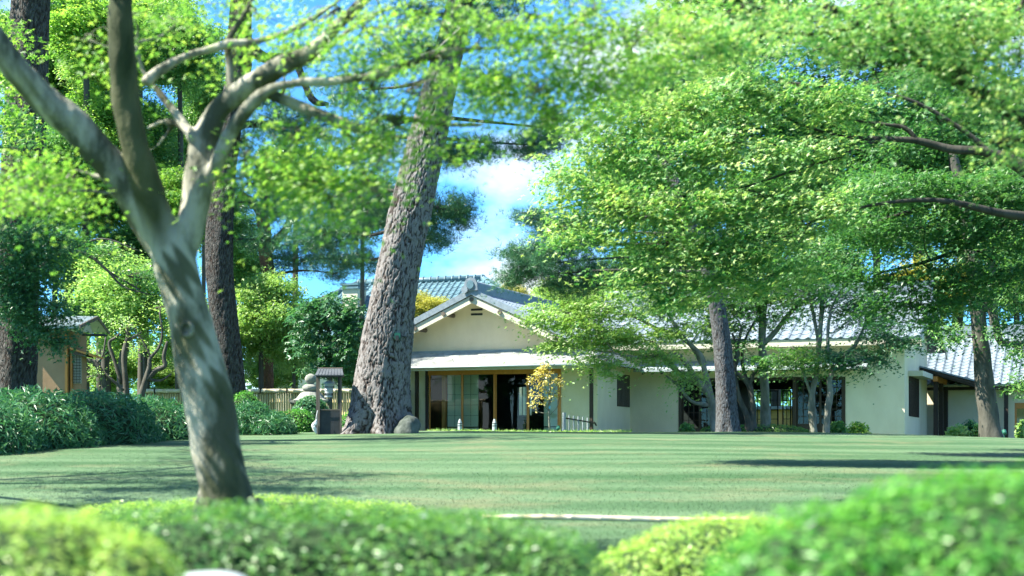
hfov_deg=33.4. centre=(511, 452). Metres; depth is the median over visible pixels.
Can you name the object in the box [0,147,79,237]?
broadleaf tree
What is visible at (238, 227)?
broadleaf tree
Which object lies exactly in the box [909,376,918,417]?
window
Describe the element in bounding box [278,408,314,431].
clipped shrub
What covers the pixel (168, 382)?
broadleaf tree
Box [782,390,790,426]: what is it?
door
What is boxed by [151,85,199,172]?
broadleaf tree
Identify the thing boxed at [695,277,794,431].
garden maple
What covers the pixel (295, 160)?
broadleaf tree
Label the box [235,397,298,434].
bamboo grass clump
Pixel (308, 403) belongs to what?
dome shrub
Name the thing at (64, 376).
tea house
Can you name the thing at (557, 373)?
door
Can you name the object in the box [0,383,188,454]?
bamboo grass bank
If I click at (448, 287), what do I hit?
hipped house
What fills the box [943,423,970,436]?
leafy plant
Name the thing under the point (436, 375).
door
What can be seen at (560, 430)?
edge grass
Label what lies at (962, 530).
clipped hedge
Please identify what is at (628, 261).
broadleaf tree
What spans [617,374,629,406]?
window
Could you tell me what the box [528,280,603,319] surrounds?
broadleaf tree
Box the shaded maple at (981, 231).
[689,21,1023,361]
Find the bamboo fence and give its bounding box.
[146,388,351,417]
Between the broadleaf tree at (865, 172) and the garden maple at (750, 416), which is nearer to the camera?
the garden maple at (750, 416)
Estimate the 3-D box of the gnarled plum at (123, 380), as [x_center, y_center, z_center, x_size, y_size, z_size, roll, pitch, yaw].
[-11.416,-2.924,50.516,1.767,2.556,1.738,0,0,39]
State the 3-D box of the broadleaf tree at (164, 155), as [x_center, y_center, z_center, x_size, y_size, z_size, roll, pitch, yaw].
[-13.161,-6.342,59.831,3.876,12.730,3.689,0,0,-36]
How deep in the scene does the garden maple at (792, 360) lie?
49.01 m
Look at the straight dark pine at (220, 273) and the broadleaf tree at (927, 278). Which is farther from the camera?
the broadleaf tree at (927, 278)
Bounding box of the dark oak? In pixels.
[916,153,1023,437]
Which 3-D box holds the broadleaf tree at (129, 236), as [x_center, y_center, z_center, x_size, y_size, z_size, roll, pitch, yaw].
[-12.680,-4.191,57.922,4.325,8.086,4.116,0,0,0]
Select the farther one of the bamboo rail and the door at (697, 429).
the door at (697, 429)
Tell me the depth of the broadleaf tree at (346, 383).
63.46 m
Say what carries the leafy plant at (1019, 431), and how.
on the lawn at (420, 444)
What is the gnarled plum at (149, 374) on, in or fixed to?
on the lawn at (420, 444)
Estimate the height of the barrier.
0.702 m
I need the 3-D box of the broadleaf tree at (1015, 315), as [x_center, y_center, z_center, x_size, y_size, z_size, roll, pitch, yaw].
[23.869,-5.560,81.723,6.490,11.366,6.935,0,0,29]
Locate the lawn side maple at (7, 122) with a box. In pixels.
[0,13,76,176]
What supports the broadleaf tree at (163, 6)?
on the lawn at (420, 444)
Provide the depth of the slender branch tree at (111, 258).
43.97 m
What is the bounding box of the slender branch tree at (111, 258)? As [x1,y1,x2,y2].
[40,227,162,301]
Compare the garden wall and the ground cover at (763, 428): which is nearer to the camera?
the ground cover at (763, 428)
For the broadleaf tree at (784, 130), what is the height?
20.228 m
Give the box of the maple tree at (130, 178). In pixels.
[0,0,740,520]
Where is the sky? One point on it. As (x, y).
(470, 257)
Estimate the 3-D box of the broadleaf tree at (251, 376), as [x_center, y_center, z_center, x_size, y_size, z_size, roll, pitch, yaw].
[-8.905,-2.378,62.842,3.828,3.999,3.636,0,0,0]
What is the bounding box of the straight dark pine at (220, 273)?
[204,0,347,399]
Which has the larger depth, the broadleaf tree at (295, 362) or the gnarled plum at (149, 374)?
the broadleaf tree at (295, 362)
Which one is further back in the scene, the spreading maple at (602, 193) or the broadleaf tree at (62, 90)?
the broadleaf tree at (62, 90)
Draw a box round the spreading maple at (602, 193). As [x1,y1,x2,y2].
[507,49,1023,352]
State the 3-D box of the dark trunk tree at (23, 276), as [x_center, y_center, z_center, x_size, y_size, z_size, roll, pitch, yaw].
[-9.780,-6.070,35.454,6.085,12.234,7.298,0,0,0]
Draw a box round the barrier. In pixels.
[562,413,596,430]
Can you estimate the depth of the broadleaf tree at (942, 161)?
82.44 m
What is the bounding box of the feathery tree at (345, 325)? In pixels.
[278,290,367,408]
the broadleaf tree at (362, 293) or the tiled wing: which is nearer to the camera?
the tiled wing
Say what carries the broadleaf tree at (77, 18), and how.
on the lawn at (420, 444)
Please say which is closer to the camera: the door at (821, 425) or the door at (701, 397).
the door at (821, 425)
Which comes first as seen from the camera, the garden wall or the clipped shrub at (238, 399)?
the clipped shrub at (238, 399)
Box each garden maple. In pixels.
[494,264,762,431]
[688,214,836,426]
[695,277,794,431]
[749,229,880,431]
[783,280,954,432]
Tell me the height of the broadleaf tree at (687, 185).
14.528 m
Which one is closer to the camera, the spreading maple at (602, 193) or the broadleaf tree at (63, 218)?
the spreading maple at (602, 193)
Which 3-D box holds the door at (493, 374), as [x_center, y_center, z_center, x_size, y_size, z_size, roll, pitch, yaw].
[-1.169,-1.626,59.481,1.227,2.153,0.040,0,0,20]
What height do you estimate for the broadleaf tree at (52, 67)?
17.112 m
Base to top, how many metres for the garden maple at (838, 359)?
4.551 m
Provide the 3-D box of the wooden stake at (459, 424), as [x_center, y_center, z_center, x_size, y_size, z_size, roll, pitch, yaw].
[-1.525,-0.742,50.000,0.128,0.467,0.128,0,0,-23]
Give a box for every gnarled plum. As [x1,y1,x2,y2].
[87,337,123,394]
[105,312,158,394]
[132,297,171,396]
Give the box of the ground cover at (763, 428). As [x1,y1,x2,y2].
[700,424,809,431]
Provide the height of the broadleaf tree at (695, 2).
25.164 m
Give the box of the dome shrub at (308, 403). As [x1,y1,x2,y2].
[291,395,329,426]
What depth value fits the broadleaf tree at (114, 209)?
59.04 m
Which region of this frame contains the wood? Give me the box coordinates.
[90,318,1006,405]
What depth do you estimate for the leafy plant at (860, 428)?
50.07 m
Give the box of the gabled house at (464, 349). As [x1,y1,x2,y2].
[410,277,642,431]
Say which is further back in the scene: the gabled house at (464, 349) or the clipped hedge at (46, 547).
the gabled house at (464, 349)
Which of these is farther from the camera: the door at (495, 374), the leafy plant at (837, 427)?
the door at (495, 374)
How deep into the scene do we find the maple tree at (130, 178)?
11.82 m
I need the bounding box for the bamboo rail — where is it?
[482,514,763,529]
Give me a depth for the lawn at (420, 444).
25.33 m
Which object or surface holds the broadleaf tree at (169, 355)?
on the lawn at (420, 444)
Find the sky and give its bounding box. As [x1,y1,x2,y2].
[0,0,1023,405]
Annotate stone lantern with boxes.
[289,374,331,404]
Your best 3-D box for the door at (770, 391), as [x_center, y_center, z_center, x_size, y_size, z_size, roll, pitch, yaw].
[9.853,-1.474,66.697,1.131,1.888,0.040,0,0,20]
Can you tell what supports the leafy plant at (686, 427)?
on the lawn at (420, 444)
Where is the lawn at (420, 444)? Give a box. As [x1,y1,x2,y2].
[0,431,1023,573]
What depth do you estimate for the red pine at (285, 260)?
59.82 m
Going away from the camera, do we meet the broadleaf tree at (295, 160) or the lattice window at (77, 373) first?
the lattice window at (77, 373)
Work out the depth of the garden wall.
73.97 m
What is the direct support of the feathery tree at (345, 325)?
on the lawn at (420, 444)
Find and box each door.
[429,375,461,429]
[462,374,494,430]
[495,374,527,430]
[528,373,558,431]
[682,381,699,431]
[700,381,715,429]
[754,390,778,426]
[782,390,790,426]
[797,379,819,432]
[820,379,841,432]
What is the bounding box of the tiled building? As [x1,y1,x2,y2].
[927,325,1023,437]
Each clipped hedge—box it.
[0,500,187,575]
[57,497,618,575]
[591,510,804,575]
[700,459,1023,575]
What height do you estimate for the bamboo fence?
1.652 m
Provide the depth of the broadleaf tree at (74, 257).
55.26 m
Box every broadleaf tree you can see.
[0,0,67,89]
[0,54,110,299]
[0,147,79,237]
[42,229,121,294]
[46,124,98,314]
[46,240,170,399]
[47,79,172,397]
[48,0,163,398]
[49,54,164,391]
[61,166,160,398]
[82,217,152,397]
[90,341,155,395]
[105,0,227,103]
[108,91,194,401]
[127,345,174,399]
[136,0,227,173]
[148,289,251,371]
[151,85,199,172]
[158,160,205,388]
[171,57,225,292]
[197,181,257,269]
[197,223,288,307]
[234,263,308,401]
[243,350,314,394]
[246,130,343,388]
[264,307,323,405]
[318,343,358,388]
[329,161,396,340]
[414,289,452,317]
[501,284,533,294]
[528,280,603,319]
[585,130,673,242]
[585,237,696,301]
[607,46,779,174]
[621,155,728,241]
[625,0,848,229]
[695,136,852,405]
[744,64,934,250]
[754,389,791,403]
[781,0,1023,266]
[783,244,872,282]
[800,157,938,279]
[866,63,1023,325]
[884,254,987,321]
[910,152,1023,323]
[938,247,1023,324]
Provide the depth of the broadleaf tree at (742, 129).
86.27 m
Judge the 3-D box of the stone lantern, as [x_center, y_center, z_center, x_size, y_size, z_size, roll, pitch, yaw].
[-5.900,-1.412,50.000,1.043,1.781,1.043,0,0,45]
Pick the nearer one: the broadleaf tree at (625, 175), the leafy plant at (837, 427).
the leafy plant at (837, 427)
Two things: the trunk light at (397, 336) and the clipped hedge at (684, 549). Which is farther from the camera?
the trunk light at (397, 336)
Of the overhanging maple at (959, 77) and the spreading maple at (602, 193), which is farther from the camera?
the spreading maple at (602, 193)
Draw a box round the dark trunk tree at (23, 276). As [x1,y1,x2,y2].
[0,0,107,400]
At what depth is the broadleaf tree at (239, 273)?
73.14 m
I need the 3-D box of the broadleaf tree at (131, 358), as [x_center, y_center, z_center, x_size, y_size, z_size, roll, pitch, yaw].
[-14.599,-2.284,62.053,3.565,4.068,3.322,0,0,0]
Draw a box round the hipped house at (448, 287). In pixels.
[276,274,531,414]
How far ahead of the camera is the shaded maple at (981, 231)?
30.23 m
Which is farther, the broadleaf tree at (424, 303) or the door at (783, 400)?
the broadleaf tree at (424, 303)
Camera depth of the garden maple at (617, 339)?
49.89 m
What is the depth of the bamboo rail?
13.58 m
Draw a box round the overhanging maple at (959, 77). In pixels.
[585,0,1023,230]
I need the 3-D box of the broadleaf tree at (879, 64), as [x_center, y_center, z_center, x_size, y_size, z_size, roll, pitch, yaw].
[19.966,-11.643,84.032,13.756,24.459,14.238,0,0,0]
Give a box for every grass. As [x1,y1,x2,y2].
[426,428,631,431]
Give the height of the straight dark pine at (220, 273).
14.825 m
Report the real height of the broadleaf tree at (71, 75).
15.690 m
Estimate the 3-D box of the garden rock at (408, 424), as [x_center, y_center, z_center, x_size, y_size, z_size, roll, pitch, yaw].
[-2.570,-0.493,41.382,0.738,0.829,0.794,0,0,0]
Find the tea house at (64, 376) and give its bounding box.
[37,316,109,393]
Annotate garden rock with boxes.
[182,571,242,575]
[391,415,420,433]
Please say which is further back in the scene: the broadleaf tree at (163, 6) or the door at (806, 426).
the broadleaf tree at (163, 6)
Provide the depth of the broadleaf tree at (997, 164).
69.50 m
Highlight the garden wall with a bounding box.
[756,406,791,427]
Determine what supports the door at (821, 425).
in the tiled wing
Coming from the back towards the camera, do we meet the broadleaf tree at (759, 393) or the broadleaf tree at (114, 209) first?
the broadleaf tree at (759, 393)
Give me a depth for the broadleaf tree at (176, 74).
59.47 m
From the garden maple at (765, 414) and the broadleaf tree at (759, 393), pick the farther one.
the broadleaf tree at (759, 393)
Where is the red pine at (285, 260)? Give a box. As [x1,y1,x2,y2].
[235,150,369,388]
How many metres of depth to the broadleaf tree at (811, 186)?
74.42 m
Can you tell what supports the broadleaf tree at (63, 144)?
on the lawn at (420, 444)
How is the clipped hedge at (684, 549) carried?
on the lawn at (420, 444)
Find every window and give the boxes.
[73,355,81,383]
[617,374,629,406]
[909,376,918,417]
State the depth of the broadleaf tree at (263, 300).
56.38 m
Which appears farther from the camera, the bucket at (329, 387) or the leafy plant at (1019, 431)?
the leafy plant at (1019, 431)
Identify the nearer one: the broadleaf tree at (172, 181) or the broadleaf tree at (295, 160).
the broadleaf tree at (172, 181)
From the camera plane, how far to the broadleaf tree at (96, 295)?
53.17 m
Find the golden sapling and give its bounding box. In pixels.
[525,362,564,430]
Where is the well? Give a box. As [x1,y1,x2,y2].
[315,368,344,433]
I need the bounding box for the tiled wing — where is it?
[593,280,974,435]
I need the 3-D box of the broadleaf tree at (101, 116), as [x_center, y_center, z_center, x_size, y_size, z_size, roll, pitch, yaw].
[-14.147,-6.505,59.078,4.789,13.148,4.574,0,0,0]
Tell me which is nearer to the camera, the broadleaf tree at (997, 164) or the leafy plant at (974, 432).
the leafy plant at (974, 432)
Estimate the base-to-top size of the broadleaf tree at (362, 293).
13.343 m
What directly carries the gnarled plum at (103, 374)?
on the lawn at (420, 444)
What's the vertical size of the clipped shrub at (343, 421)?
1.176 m
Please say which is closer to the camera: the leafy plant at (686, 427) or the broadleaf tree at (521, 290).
the leafy plant at (686, 427)
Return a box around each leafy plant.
[678,422,695,431]
[830,420,850,432]
[846,421,871,433]
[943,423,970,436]
[961,418,975,436]
[969,423,978,436]
[1014,419,1023,437]
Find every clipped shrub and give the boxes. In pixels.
[234,390,259,409]
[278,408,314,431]
[342,413,347,427]
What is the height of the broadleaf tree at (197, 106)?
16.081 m
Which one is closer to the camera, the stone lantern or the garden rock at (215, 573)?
the garden rock at (215, 573)
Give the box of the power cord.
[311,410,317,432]
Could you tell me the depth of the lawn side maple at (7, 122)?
21.80 m
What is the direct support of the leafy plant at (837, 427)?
on the lawn at (420, 444)
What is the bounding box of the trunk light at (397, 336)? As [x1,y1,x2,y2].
[395,333,406,340]
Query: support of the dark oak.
on the lawn at (420, 444)
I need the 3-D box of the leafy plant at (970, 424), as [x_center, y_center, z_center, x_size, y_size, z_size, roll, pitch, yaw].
[13.289,-0.664,49.492,0.686,0.643,0.741,0,0,0]
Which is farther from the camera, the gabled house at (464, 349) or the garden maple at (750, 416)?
the gabled house at (464, 349)
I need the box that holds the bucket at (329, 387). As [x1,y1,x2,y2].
[323,377,334,396]
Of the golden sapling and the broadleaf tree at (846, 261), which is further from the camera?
the broadleaf tree at (846, 261)
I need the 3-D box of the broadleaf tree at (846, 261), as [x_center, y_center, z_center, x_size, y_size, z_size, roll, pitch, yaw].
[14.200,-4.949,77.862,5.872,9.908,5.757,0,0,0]

